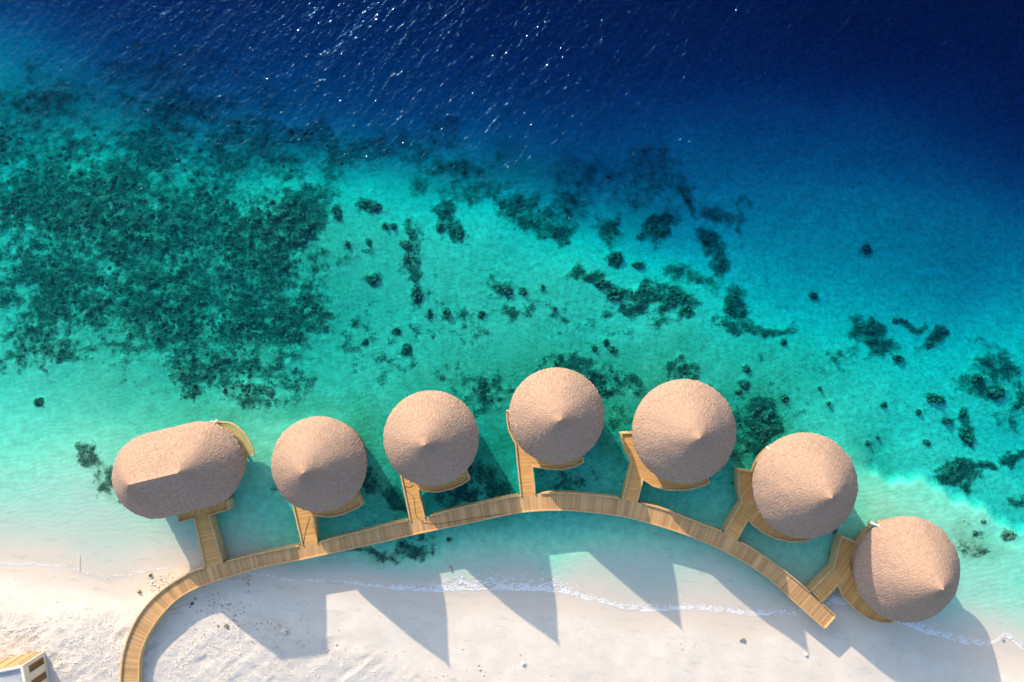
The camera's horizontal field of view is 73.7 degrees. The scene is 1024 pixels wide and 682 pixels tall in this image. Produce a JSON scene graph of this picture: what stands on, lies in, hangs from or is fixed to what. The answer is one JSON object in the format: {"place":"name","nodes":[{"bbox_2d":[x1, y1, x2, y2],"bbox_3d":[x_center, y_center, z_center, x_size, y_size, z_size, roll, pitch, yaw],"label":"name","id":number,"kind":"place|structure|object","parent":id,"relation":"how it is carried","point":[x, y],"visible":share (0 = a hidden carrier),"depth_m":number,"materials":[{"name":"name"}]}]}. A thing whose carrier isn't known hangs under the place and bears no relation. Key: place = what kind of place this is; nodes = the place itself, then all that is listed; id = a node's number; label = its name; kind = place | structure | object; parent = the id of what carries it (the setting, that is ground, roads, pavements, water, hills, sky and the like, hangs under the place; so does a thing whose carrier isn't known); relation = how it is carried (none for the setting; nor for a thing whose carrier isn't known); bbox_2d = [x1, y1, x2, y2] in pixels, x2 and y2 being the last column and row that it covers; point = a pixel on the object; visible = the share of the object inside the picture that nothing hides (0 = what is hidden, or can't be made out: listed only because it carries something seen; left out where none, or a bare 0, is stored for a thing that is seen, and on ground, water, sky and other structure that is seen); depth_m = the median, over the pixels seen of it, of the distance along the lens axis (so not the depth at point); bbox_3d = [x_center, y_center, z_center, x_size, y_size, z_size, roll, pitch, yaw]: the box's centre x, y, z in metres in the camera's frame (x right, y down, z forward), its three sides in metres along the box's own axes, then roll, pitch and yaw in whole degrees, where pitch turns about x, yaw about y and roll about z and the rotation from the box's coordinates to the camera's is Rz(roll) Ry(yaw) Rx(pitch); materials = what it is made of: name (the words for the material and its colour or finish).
{"place":"outdoors","nodes":[
{"label":"outdoors","id":0,"kind":"place"},
{"bbox_2d":[0,0,1023,681],"bbox_3d":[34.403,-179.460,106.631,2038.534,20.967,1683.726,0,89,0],"label":"sand","id":1,"kind":"structure","parent":0,"point":[796,152],"depth_m":96.56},
{"bbox_2d":[0,651,48,681],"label":"beach building","id":2,"kind":"structure","parent":1,"relation":"on","point":[31,667],"depth_m":90.38,"materials":[{"name":"white paint"}]},
{"bbox_2d":[111,420,254,567],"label":"thatched pavilion","id":3,"kind":"structure","parent":1,"relation":"on","point":[195,470],"depth_m":87.18,"materials":[{"name":"plant"}]},
{"bbox_2d":[0,610,405,681],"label":"sand clods","id":4,"kind":"object","parent":1,"relation":"on","point":[178,672],"visible":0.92,"depth_m":93.20,"materials":[{"name":"white sand"}]},
{"bbox_2d":[152,573,329,648],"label":"beach rubble","id":5,"kind":"object","parent":1,"relation":"on","point":[234,611],"visible":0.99,"depth_m":93.77,"materials":[{"name":"stone"}]},
{"bbox_2d":[280,628,287,634],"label":"stone","id":6,"kind":"object","parent":1,"relation":"on","point":[283,631],"visible":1,"depth_m":93.34,"materials":[{"name":"white stone"}]},
{"bbox_2d":[271,416,367,545],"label":"thatched pavilion","id":7,"kind":"structure","parent":1,"relation":"on","point":[319,465],"depth_m":87.29,"materials":[{"name":"plant"}]},
{"bbox_2d":[146,578,498,680],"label":"bleached rubble","id":8,"kind":"object","parent":1,"relation":"on","point":[157,586],"visible":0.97,"depth_m":93.50,"materials":[{"name":"white stone"}]},
{"bbox_2d":[332,207,340,217],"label":"coral head","id":9,"kind":"object","parent":1,"relation":"on","point":[336,211],"visible":1,"depth_m":96.47},
{"bbox_2d":[358,199,381,210],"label":"coral head","id":10,"kind":"object","parent":1,"relation":"on","point":[373,206],"visible":1,"depth_m":96.69},
{"bbox_2d":[366,274,379,282],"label":"coral head","id":11,"kind":"object","parent":1,"relation":"on","point":[374,278],"visible":1,"depth_m":96.17},
{"bbox_2d":[403,240,412,247],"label":"coral head","id":12,"kind":"object","parent":1,"relation":"on","point":[407,245],"visible":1,"depth_m":96.19},
{"bbox_2d":[412,287,422,300],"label":"coral head","id":13,"kind":"object","parent":1,"relation":"on","point":[416,293],"visible":1,"depth_m":96.10},
{"bbox_2d":[7,578,833,681],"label":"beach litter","id":14,"kind":"object","parent":1,"relation":"on","point":[456,648],"visible":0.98,"depth_m":93.75,"materials":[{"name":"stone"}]},
{"bbox_2d":[383,390,478,520],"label":"thatched pavilion","id":15,"kind":"structure","parent":1,"relation":"on","point":[431,440],"depth_m":87.28,"materials":[{"name":"plant"}]},
{"bbox_2d":[452,224,463,239],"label":"coral head","id":16,"kind":"object","parent":1,"relation":"on","point":[457,229],"visible":1,"depth_m":96.50},
{"bbox_2d":[120,489,835,681],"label":"boardwalk","id":17,"kind":"structure","parent":1,"relation":"on","point":[158,605],"depth_m":92.47,"materials":[{"name":"brown wood"}]},
{"bbox_2d":[405,486,498,524],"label":"cable","id":18,"kind":"object","parent":17,"relation":"on","point":[447,522],"visible":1,"depth_m":92.49,"materials":[{"name":"wicker"}]},
{"bbox_2d":[502,285,511,294],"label":"coral head","id":19,"kind":"object","parent":1,"relation":"on","point":[507,289],"visible":1,"depth_m":96.07},
{"bbox_2d":[0,92,1023,543],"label":"coral reef","id":20,"kind":"object","parent":1,"relation":"on","point":[304,304],"visible":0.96,"depth_m":96.43},
{"bbox_2d":[506,367,604,496],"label":"thatched pavilion","id":21,"kind":"structure","parent":1,"relation":"on","point":[555,418],"depth_m":87.36,"materials":[{"name":"plant"}]},
{"bbox_2d":[594,279,608,287],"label":"coral head","id":22,"kind":"object","parent":1,"relation":"on","point":[601,285],"visible":1,"depth_m":96.14},
{"bbox_2d":[607,289,622,300],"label":"coral head","id":23,"kind":"object","parent":1,"relation":"on","point":[619,293],"visible":1,"depth_m":96.16},
{"bbox_2d":[608,252,622,263],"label":"coral head","id":24,"kind":"object","parent":1,"relation":"on","point":[618,259],"visible":1,"depth_m":96.84},
{"bbox_2d":[632,262,643,267],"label":"coral head","id":25,"kind":"object","parent":1,"relation":"on","point":[637,264],"visible":1,"depth_m":96.99},
{"bbox_2d":[649,223,669,236],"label":"coral head","id":26,"kind":"object","parent":1,"relation":"on","point":[661,229],"visible":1,"depth_m":100.02},
{"bbox_2d":[619,379,736,501],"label":"thatched pavilion","id":27,"kind":"structure","parent":1,"relation":"on","point":[681,436],"depth_m":87.22,"materials":[{"name":"plant"}]},
{"bbox_2d":[741,380,747,388],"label":"coral head","id":28,"kind":"object","parent":1,"relation":"on","point":[744,384],"visible":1,"depth_m":95.87},
{"bbox_2d":[721,432,857,541],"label":"thatched pavilion","id":29,"kind":"structure","parent":1,"relation":"on","point":[799,487],"depth_m":87.19,"materials":[{"name":"plant"}]},
{"bbox_2d":[809,293,817,296],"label":"coral head","id":30,"kind":"object","parent":1,"relation":"on","point":[813,295],"visible":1,"depth_m":98.31},
{"bbox_2d":[862,244,871,252],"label":"coral head","id":31,"kind":"object","parent":1,"relation":"on","point":[866,248],"visible":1,"depth_m":100.61},
{"bbox_2d":[805,516,959,622],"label":"thatched pavilion","id":32,"kind":"structure","parent":1,"relation":"on","point":[904,569],"depth_m":87.26,"materials":[{"name":"plant"}]},
{"bbox_2d":[849,562,853,571],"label":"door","id":33,"kind":"structure","parent":32,"relation":"in","point":[851,564],"depth_m":91.88,"materials":[{"name":"wood"}]},
{"bbox_2d":[892,355,904,361],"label":"coral head","id":34,"kind":"object","parent":1,"relation":"on","point":[894,357],"visible":1,"depth_m":96.70},
{"bbox_2d":[926,393,944,402],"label":"coral head","id":35,"kind":"object","parent":1,"relation":"on","point":[935,397],"visible":1,"depth_m":96.09},
{"bbox_2d":[942,418,951,423],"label":"coral head","id":36,"kind":"object","parent":1,"relation":"on","point":[944,420],"visible":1,"depth_m":95.96},
{"bbox_2d":[959,427,967,437],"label":"coral head","id":37,"kind":"object","parent":1,"relation":"on","point":[964,431],"visible":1,"depth_m":96.08},
{"bbox_2d":[963,433,974,443],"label":"coral head","id":38,"kind":"object","parent":1,"relation":"on","point":[969,438],"visible":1,"depth_m":95.98},
{"bbox_2d":[971,373,983,381],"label":"coral head","id":39,"kind":"object","parent":1,"relation":"on","point":[974,377],"visible":1,"depth_m":96.37},
{"bbox_2d":[986,387,1003,397],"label":"coral head","id":40,"kind":"object","parent":1,"relation":"on","point":[993,393],"visible":1,"depth_m":96.14},
{"bbox_2d":[1002,530,1014,538],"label":"coral head","id":41,"kind":"object","parent":1,"relation":"on","point":[1010,533],"visible":1,"depth_m":95.01},
{"bbox_3d":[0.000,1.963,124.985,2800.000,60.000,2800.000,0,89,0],"label":"water","id":42,"kind":"structure","parent":0,"visible":0},
{"bbox_2d":[1,562,1023,650],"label":"surf foam","id":43,"kind":"object","parent":42,"relation":"on","point":[835,600],"visible":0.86,"depth_m":94.45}
]}

